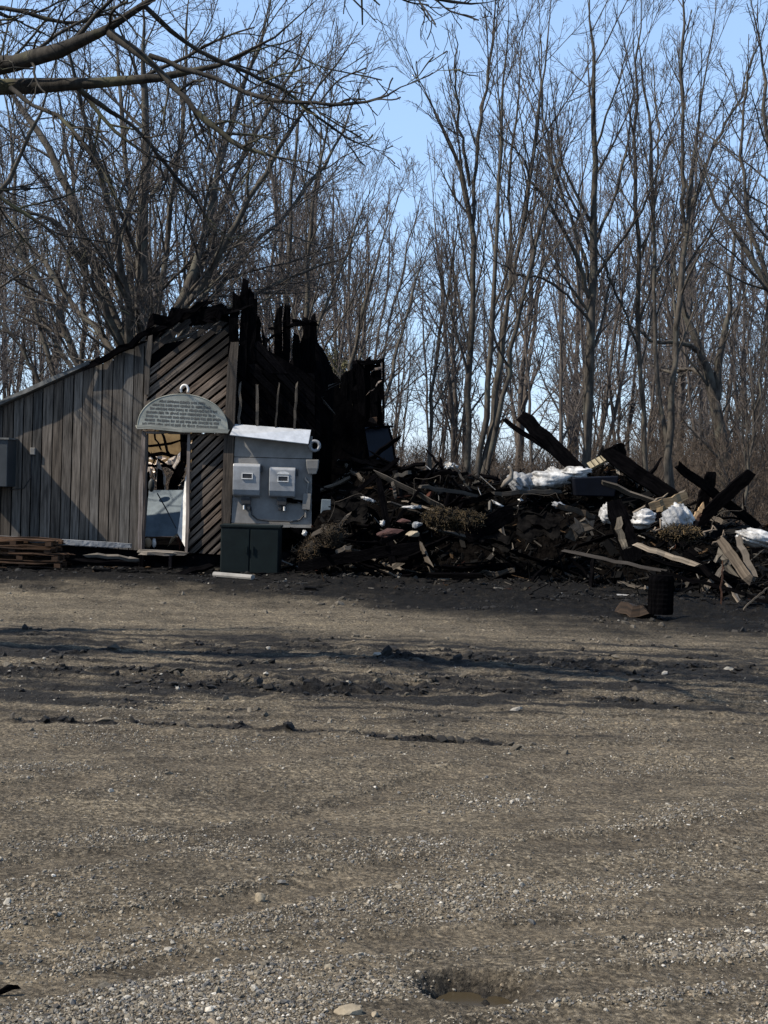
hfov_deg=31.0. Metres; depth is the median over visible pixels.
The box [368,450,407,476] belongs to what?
charred board
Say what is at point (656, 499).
loose board
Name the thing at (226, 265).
woodland tree
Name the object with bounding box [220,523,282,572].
green cabinet
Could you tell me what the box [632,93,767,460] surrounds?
woodland tree
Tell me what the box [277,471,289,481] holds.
window
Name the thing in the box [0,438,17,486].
wall cabinet
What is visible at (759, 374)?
thin tree
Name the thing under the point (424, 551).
loose board
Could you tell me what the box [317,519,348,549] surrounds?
fibre clump
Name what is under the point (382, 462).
charred board
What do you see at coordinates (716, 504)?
charred beam
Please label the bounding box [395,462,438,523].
charred board
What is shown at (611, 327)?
woodland tree
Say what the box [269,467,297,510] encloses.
electric meter
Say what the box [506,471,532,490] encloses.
plastic sheet
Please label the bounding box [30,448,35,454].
socket
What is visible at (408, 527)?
charred board
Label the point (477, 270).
woodland tree
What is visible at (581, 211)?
woodland tree
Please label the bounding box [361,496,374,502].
plastic bag
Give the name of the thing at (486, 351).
woodland tree
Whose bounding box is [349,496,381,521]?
charred board
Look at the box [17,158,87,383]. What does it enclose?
woodland tree
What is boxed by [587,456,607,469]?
slatted crate
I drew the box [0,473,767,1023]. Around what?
ground
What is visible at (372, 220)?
woodland tree
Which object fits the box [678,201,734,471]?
woodland tree
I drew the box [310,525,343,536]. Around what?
loose board
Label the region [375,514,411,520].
charred board
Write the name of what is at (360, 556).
charred beam
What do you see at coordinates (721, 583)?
stick
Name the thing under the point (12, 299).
woodland tree
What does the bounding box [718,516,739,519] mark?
charred board
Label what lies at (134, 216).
woodland tree
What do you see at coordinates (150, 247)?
woodland tree
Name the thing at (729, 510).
wire
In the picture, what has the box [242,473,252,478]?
window
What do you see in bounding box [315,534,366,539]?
charred board
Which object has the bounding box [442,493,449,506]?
charred board
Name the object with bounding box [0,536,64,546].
pallet
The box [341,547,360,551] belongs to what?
loose board
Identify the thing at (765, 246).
woodland tree
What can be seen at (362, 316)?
slender tree
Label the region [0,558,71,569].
pallet
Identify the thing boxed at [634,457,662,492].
charred board
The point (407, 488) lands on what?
loose board
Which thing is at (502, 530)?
loose board
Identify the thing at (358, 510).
metal sheet
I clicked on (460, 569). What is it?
charred board
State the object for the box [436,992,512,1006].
water
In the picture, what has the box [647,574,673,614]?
drum
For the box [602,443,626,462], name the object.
charred beam
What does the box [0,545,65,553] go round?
pallet
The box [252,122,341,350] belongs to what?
woodland tree
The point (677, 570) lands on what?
charred board
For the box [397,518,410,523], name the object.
slab
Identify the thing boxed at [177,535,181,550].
broken board
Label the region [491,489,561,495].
board
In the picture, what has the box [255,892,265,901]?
stone
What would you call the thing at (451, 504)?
charred board
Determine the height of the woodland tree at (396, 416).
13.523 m
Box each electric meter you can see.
[233,463,262,509]
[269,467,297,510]
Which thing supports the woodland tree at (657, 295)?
on the ground
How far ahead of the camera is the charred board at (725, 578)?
20.81 m
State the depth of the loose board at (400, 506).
23.11 m
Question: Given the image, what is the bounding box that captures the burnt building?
[0,278,384,566]
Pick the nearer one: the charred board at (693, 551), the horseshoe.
the charred board at (693, 551)
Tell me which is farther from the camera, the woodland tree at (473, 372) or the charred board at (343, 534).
the woodland tree at (473, 372)
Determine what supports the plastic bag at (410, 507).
on the debris
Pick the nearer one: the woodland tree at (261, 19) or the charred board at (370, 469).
the charred board at (370, 469)
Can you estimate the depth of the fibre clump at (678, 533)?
20.72 m
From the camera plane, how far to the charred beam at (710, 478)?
23.13 m
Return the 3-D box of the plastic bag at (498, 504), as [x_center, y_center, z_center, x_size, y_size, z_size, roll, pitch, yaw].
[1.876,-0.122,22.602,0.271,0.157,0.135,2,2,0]
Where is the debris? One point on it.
(290, 567)
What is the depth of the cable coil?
23.83 m
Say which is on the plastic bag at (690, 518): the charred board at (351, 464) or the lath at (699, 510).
the lath at (699, 510)
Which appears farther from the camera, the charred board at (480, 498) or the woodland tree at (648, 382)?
the woodland tree at (648, 382)
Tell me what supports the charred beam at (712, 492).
on the debris
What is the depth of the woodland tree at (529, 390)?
53.10 m
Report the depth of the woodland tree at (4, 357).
61.73 m
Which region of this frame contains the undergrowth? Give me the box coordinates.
[150,333,767,531]
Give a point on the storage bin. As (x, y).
(586, 486)
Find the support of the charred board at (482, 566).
on the debris
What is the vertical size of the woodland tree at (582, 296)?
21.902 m
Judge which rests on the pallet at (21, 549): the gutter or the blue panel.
the gutter
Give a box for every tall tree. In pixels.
[367,0,511,477]
[467,0,725,466]
[560,0,724,490]
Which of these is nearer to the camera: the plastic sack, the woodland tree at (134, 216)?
the plastic sack
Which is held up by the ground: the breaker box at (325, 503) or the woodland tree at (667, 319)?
the woodland tree at (667, 319)
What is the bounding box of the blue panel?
[365,426,393,461]
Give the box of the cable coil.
[308,439,320,451]
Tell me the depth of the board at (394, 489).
22.99 m
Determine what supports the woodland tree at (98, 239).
on the ground
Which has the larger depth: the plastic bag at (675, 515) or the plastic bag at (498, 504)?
the plastic bag at (498, 504)
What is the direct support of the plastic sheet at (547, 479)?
on the debris
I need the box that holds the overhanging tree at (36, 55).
[0,0,511,319]
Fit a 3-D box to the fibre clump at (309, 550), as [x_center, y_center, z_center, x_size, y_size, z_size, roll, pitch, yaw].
[-1.112,0.623,22.135,0.550,0.603,0.558,2,2,0]
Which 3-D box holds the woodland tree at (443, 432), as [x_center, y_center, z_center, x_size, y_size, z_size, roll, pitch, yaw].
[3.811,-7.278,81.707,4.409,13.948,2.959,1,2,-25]
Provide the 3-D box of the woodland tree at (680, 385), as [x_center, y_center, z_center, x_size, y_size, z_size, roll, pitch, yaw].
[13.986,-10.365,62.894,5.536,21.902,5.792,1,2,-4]
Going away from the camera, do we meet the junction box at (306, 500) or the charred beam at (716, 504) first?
the charred beam at (716, 504)
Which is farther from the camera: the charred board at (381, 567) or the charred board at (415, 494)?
the charred board at (415, 494)
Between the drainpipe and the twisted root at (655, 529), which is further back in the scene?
the drainpipe
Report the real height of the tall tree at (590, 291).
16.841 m
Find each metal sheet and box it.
[145,490,182,536]
[330,491,367,524]
[472,530,513,552]
[516,510,561,542]
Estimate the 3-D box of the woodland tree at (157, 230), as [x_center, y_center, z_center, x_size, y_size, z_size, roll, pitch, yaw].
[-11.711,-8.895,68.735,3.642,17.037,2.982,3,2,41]
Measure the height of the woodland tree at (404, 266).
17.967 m
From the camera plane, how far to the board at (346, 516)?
22.57 m
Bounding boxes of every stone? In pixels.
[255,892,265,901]
[333,1003,362,1014]
[371,1011,377,1016]
[406,531,419,536]
[412,522,422,527]
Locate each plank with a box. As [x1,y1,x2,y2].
[648,492,687,509]
[656,502,685,511]
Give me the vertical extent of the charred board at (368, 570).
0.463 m
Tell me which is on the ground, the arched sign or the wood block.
the wood block
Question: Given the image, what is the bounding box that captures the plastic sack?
[735,527,767,547]
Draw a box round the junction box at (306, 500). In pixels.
[302,477,310,516]
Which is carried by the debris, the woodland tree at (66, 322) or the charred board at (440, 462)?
the charred board at (440, 462)
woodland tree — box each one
[0,76,67,399]
[0,108,56,376]
[0,154,52,396]
[0,159,58,394]
[0,160,76,393]
[0,175,32,390]
[0,191,17,386]
[0,218,27,384]
[0,281,24,381]
[0,291,24,394]
[5,153,97,392]
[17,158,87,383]
[32,12,117,372]
[48,93,209,345]
[52,92,149,363]
[58,87,139,357]
[70,65,247,356]
[82,72,214,477]
[87,131,166,350]
[124,158,168,312]
[133,69,230,335]
[168,2,272,433]
[171,59,256,329]
[192,170,265,433]
[195,120,324,351]
[205,9,328,361]
[212,18,397,366]
[218,43,358,352]
[221,160,357,368]
[246,121,333,362]
[247,155,397,363]
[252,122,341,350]
[273,86,395,374]
[283,133,414,424]
[287,95,474,425]
[291,136,385,375]
[329,167,401,366]
[332,129,408,367]
[376,266,429,453]
[379,193,463,445]
[387,106,533,460]
[388,282,433,465]
[403,154,493,463]
[417,281,473,457]
[428,233,489,462]
[441,164,535,448]
[442,184,526,438]
[466,214,584,472]
[476,48,599,470]
[505,109,611,468]
[525,77,717,449]
[528,67,628,430]
[531,128,627,457]
[536,148,621,456]
[541,100,677,462]
[568,94,691,456]
[597,198,686,459]
[599,122,749,445]
[599,146,723,453]
[626,46,759,490]
[631,92,754,483]
[631,108,713,450]
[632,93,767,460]
[653,198,764,455]
[658,217,732,497]
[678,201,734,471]
[690,85,767,508]
[696,224,767,509]
[696,229,767,520]
[706,79,767,400]
[724,247,767,432]
[727,210,767,419]
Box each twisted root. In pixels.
[650,518,662,531]
[703,525,717,536]
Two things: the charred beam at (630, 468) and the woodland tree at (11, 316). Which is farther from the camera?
the woodland tree at (11, 316)
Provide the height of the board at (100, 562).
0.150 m
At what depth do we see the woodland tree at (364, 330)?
46.03 m
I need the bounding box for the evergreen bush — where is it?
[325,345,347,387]
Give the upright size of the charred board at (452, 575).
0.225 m
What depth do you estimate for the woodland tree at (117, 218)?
86.09 m
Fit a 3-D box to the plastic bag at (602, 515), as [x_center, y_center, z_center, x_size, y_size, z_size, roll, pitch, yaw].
[3.364,0.025,20.896,0.256,0.352,0.241,2,2,0]
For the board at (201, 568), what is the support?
on the debris
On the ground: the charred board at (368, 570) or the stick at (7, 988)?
the stick at (7, 988)
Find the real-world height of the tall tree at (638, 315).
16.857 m
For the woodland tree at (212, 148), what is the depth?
88.42 m
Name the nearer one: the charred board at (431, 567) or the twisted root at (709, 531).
the twisted root at (709, 531)
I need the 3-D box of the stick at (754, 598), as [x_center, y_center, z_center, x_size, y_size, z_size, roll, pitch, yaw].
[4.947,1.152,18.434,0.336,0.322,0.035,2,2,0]
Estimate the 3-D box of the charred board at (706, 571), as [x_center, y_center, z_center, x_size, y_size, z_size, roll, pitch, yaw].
[4.905,0.965,20.444,1.269,0.808,0.086,3,2,34]
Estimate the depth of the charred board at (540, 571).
21.82 m
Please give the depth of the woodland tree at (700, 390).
52.33 m
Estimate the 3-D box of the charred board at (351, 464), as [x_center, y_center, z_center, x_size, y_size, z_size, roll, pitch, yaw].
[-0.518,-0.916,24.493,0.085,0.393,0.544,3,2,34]
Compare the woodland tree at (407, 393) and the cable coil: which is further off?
the woodland tree at (407, 393)
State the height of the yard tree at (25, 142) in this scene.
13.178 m
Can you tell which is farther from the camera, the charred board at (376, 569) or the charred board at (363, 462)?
the charred board at (363, 462)
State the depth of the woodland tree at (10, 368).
74.93 m
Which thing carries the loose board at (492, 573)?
on the rubble
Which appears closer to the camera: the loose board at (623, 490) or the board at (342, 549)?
the board at (342, 549)
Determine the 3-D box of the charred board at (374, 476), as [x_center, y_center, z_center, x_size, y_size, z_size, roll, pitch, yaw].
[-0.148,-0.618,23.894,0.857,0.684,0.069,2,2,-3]
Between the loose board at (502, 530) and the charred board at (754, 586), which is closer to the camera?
the charred board at (754, 586)
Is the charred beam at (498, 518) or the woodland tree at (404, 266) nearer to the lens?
the charred beam at (498, 518)
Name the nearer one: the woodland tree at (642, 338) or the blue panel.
the blue panel
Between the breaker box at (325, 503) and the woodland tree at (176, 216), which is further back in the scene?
the woodland tree at (176, 216)
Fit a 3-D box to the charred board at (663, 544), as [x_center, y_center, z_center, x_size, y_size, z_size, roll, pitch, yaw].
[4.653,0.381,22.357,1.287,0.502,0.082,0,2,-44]
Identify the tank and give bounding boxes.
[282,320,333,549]
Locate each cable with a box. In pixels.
[5,455,31,489]
[250,502,306,521]
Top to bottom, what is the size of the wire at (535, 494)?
0.386 m
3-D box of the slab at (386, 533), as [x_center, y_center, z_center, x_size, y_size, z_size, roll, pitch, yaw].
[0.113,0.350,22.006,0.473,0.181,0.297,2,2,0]
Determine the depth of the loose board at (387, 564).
22.47 m
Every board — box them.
[65,558,138,566]
[83,553,144,561]
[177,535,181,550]
[177,563,213,574]
[230,424,312,527]
[286,498,338,503]
[286,549,320,569]
[290,527,315,534]
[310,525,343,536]
[312,484,348,496]
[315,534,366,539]
[320,476,350,492]
[320,547,370,562]
[335,459,366,467]
[335,545,351,553]
[337,459,364,481]
[339,512,350,526]
[341,447,377,467]
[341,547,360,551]
[346,450,363,470]
[348,456,382,467]
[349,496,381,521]
[350,457,399,492]
[350,543,382,559]
[351,562,381,577]
[352,435,401,469]
[358,563,448,569]
[360,467,446,481]
[361,563,391,575]
[363,563,404,574]
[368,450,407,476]
[369,462,407,486]
[370,459,419,472]
[371,509,395,547]
[371,559,401,569]
[373,462,425,474]
[373,470,442,506]
[373,564,410,573]
[374,489,467,563]
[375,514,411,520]
[376,463,420,469]
[376,478,396,573]
[379,524,425,543]
[380,521,420,539]
[380,572,483,578]
[383,554,425,562]
[385,570,397,576]
[387,501,420,513]
[391,481,396,498]
[394,471,411,477]
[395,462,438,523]
[399,534,451,562]
[401,500,436,509]
[405,523,466,539]
[408,468,452,480]
[416,499,464,504]
[418,485,477,496]
[419,503,462,532]
[419,542,433,571]
[423,561,456,580]
[425,448,452,480]
[439,457,445,482]
[441,562,504,572]
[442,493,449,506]
[449,471,468,476]
[452,485,470,490]
[452,487,511,507]
[453,464,471,490]
[457,559,492,581]
[476,562,530,571]
[477,568,514,575]
[479,473,499,482]
[488,549,541,579]
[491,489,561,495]
[499,498,530,507]
[499,527,513,549]
[509,549,584,575]
[514,509,533,518]
[531,546,572,580]
[556,503,595,518]
[562,549,666,571]
[565,517,594,540]
[566,556,605,583]
[577,521,659,547]
[588,558,594,587]
[601,480,693,514]
[615,517,630,548]
[618,581,643,588]
[633,493,668,512]
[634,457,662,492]
[644,555,676,565]
[645,502,699,555]
[650,557,747,585]
[652,521,693,548]
[661,570,767,603]
[673,553,712,572]
[676,573,759,588]
[677,549,731,592]
[692,547,765,569]
[702,561,730,591]
[710,516,725,523]
[717,537,752,585]
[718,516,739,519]
[724,580,740,601]
[735,535,757,580]
[743,494,746,511]
[750,584,766,591]
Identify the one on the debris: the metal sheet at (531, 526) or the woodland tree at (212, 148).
the metal sheet at (531, 526)
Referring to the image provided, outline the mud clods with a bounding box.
[0,565,767,758]
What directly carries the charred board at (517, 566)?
on the rubble
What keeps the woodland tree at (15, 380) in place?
on the ground
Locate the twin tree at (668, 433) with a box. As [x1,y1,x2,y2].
[600,0,767,488]
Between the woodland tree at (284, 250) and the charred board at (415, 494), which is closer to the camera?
the charred board at (415, 494)
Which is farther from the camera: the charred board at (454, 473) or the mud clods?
the charred board at (454, 473)
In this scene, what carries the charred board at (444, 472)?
on the rubble
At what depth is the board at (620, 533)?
20.30 m
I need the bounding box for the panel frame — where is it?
[365,423,397,464]
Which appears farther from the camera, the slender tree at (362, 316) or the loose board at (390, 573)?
the slender tree at (362, 316)
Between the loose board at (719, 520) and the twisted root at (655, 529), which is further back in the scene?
the loose board at (719, 520)
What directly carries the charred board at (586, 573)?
on the debris
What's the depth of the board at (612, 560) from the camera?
20.01 m
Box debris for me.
[0,436,767,613]
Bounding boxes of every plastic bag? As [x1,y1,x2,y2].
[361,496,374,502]
[402,505,421,508]
[445,462,458,469]
[492,500,502,506]
[552,501,564,508]
[561,466,591,477]
[598,502,610,524]
[631,508,655,528]
[660,506,686,529]
[668,502,694,528]
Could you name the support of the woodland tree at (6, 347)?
on the ground
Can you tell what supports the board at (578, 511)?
on the rubble
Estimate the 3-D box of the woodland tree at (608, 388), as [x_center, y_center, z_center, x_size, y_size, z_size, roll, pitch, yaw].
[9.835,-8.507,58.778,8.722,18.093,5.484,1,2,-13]
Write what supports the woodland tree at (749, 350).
on the ground
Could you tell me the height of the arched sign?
0.664 m
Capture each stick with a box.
[0,984,20,994]
[719,560,723,604]
[743,587,767,609]
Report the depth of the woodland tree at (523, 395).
55.43 m
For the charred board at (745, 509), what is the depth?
25.20 m
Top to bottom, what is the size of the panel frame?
1.158 m
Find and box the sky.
[0,0,767,474]
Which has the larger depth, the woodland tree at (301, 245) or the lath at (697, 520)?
the woodland tree at (301, 245)
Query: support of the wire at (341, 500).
on the debris
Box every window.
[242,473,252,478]
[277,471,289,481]
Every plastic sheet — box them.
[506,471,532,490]
[529,469,572,489]
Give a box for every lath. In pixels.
[167,533,177,546]
[692,513,701,528]
[693,502,703,519]
[714,547,738,576]
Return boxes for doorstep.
[138,550,176,567]
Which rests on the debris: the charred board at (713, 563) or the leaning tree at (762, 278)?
the charred board at (713, 563)
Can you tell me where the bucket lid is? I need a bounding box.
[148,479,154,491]
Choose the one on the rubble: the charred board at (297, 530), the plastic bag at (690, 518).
the charred board at (297, 530)
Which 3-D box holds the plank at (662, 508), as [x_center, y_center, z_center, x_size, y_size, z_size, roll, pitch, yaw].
[4.651,-0.082,22.431,0.522,0.178,0.086,1,2,-22]
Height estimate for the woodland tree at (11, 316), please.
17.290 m
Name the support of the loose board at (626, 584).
on the ground
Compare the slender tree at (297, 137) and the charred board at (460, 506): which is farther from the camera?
the slender tree at (297, 137)
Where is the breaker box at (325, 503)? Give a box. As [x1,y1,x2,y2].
[321,499,330,511]
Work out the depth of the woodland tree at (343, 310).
57.52 m
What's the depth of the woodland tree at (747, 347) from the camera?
55.96 m
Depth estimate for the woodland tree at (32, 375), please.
81.25 m
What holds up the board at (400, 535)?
on the charred beam at (360, 556)
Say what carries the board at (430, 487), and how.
on the rubble
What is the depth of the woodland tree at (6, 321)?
49.28 m
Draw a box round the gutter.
[9,536,131,547]
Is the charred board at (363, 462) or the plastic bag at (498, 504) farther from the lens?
the charred board at (363, 462)
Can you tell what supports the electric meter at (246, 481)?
attached to the meter board at (276, 445)
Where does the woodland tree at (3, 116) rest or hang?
on the ground
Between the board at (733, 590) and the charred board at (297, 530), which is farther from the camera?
the charred board at (297, 530)
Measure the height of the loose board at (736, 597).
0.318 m
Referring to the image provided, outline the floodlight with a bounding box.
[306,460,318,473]
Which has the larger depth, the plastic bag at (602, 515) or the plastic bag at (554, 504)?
the plastic bag at (554, 504)
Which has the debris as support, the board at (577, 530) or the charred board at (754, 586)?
the board at (577, 530)
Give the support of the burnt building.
on the ground
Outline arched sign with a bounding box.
[135,394,229,432]
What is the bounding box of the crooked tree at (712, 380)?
[608,147,767,521]
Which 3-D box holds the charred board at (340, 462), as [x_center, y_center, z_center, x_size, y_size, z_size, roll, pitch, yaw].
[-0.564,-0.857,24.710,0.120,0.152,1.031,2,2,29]
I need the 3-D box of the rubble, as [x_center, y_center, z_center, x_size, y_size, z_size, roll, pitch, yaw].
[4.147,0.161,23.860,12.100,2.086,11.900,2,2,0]
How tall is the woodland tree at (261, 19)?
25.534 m
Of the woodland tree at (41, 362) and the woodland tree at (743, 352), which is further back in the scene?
the woodland tree at (743, 352)
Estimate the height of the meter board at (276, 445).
1.766 m
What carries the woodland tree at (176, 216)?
on the ground
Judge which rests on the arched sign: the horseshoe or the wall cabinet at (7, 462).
the horseshoe
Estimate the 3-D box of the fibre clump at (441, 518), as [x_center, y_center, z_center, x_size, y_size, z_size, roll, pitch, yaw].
[0.929,0.113,21.990,0.754,0.515,0.561,2,2,0]
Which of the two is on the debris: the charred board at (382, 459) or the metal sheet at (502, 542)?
the metal sheet at (502, 542)
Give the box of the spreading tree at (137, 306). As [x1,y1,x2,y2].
[0,0,394,530]
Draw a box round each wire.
[157,493,175,527]
[320,493,364,530]
[411,475,440,498]
[516,493,559,514]
[710,505,754,533]
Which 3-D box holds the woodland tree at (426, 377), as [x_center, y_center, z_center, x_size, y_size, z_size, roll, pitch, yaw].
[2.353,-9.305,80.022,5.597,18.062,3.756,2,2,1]
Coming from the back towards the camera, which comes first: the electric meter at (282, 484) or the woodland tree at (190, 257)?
the woodland tree at (190, 257)
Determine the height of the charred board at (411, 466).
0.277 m
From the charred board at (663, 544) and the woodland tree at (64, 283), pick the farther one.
the woodland tree at (64, 283)
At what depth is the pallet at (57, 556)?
22.75 m
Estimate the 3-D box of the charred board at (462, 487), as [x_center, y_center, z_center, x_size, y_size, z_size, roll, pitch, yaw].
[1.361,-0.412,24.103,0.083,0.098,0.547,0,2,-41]
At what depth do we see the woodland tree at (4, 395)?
80.20 m
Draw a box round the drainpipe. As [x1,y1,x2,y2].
[212,572,254,579]
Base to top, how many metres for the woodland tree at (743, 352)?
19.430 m
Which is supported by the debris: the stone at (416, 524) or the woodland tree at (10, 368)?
the stone at (416, 524)
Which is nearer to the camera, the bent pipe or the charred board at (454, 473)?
the bent pipe
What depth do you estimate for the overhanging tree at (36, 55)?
10.36 m
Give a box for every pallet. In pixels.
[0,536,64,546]
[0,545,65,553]
[0,551,74,560]
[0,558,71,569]
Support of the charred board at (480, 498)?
on the rubble
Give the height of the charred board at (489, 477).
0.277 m
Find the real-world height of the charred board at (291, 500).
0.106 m
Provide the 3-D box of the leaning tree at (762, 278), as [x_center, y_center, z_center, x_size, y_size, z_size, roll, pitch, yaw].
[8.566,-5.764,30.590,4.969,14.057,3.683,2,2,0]
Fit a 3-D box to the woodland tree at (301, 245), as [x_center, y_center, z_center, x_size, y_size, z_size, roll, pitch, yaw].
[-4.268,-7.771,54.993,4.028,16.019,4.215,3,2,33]
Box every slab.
[376,528,404,538]
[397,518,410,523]
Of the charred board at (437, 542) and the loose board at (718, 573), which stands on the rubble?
the loose board at (718, 573)
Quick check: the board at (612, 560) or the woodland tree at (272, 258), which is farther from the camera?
the woodland tree at (272, 258)
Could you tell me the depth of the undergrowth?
44.25 m
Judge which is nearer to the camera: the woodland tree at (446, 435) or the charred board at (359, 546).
the charred board at (359, 546)
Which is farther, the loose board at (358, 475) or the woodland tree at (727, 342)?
the woodland tree at (727, 342)
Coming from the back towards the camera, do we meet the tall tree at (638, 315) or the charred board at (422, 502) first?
the tall tree at (638, 315)
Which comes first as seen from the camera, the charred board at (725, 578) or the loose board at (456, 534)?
the charred board at (725, 578)
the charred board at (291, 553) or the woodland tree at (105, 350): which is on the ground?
the woodland tree at (105, 350)
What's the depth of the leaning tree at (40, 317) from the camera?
37.88 m
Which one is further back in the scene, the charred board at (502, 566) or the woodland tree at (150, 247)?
the woodland tree at (150, 247)
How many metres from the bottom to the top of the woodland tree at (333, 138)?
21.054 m
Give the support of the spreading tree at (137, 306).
on the ground
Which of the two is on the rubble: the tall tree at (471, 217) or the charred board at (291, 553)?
the charred board at (291, 553)
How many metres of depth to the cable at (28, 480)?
23.97 m
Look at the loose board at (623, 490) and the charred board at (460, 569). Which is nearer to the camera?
the charred board at (460, 569)
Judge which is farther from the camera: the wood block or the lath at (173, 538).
the lath at (173, 538)
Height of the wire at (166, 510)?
0.629 m
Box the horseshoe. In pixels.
[180,384,188,392]
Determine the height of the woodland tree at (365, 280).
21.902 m
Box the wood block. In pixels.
[615,601,653,617]
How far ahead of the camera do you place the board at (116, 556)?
23.36 m
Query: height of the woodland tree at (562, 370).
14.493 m
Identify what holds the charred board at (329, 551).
on the rubble
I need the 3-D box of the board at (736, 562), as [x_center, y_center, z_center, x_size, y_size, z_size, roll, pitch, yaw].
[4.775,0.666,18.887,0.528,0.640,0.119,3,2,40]
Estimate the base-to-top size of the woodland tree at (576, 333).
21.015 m
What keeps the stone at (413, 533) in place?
on the debris
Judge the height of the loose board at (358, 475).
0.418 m
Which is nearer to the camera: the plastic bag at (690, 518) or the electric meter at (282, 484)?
the plastic bag at (690, 518)
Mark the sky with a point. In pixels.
(402, 120)
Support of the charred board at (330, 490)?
on the rubble
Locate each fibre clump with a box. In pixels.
[297,532,327,560]
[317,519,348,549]
[420,503,461,534]
[451,508,487,534]
[655,522,703,543]
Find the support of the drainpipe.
on the ground
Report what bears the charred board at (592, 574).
on the debris
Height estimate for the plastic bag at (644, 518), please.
0.332 m
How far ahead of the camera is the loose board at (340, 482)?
24.36 m
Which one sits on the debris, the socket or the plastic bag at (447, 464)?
the plastic bag at (447, 464)
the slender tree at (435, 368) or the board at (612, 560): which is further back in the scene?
the slender tree at (435, 368)
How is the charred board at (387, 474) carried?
on the debris
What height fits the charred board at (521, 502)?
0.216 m
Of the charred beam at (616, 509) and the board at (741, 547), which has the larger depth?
the charred beam at (616, 509)
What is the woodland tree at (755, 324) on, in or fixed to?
on the ground
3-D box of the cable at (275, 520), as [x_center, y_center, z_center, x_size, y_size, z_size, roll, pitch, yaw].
[-1.824,-0.015,23.930,0.981,0.374,0.021,2,2,0]
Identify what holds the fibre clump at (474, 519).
on the debris
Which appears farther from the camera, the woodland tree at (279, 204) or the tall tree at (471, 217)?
the woodland tree at (279, 204)
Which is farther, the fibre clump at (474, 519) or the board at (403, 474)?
the board at (403, 474)
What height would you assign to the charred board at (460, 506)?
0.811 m
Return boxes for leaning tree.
[0,0,188,384]
[667,0,767,297]
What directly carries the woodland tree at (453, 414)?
on the ground
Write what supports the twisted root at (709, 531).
on the debris
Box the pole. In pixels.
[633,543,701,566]
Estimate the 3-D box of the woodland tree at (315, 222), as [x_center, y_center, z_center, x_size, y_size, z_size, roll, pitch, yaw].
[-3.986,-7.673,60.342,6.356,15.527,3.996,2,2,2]
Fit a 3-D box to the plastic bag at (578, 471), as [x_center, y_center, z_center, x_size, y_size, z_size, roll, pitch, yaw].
[3.263,-0.661,23.570,0.570,0.245,0.390,2,2,0]
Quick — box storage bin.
[570,476,617,496]
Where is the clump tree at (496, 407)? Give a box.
[438,0,626,480]
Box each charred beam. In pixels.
[297,542,419,570]
[463,505,513,541]
[502,418,548,452]
[516,411,590,476]
[601,449,677,497]
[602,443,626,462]
[607,499,641,568]
[674,461,760,528]
[693,469,755,527]
[693,472,715,513]
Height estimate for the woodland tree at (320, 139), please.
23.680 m
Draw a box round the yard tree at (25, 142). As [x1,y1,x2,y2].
[0,0,119,335]
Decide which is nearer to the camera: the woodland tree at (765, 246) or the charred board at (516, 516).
the charred board at (516, 516)
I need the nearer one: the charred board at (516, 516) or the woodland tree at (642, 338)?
the charred board at (516, 516)
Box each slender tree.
[250,10,401,349]
[255,0,349,350]
[297,160,446,405]
[405,149,485,468]
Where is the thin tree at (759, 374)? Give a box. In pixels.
[729,283,767,508]
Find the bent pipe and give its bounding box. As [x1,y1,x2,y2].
[501,466,513,487]
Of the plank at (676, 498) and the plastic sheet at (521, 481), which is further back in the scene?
the plastic sheet at (521, 481)
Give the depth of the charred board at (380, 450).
24.63 m
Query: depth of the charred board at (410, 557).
22.26 m
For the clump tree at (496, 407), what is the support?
on the ground
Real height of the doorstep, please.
0.309 m
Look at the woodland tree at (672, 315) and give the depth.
74.36 m
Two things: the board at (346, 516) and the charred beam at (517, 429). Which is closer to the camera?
the board at (346, 516)
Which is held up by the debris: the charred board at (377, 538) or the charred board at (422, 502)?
the charred board at (377, 538)
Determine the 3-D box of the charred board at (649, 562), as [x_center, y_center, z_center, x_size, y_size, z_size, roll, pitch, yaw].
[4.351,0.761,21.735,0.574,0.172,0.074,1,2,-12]
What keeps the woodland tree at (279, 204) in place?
on the ground
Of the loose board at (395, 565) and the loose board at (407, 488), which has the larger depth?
the loose board at (407, 488)
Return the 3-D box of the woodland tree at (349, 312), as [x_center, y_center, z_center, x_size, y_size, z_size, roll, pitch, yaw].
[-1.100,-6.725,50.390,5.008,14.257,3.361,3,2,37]
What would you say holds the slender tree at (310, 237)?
on the ground
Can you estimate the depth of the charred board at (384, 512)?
22.85 m
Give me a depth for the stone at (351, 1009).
4.30 m
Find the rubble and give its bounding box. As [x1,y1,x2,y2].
[294,464,767,595]
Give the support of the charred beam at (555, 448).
on the debris
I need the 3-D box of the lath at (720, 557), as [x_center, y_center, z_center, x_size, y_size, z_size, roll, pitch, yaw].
[4.718,0.686,19.074,0.360,0.400,0.167,2,2,19]
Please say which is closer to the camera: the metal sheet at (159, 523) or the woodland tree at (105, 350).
the metal sheet at (159, 523)
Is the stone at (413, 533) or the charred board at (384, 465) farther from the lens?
the charred board at (384, 465)

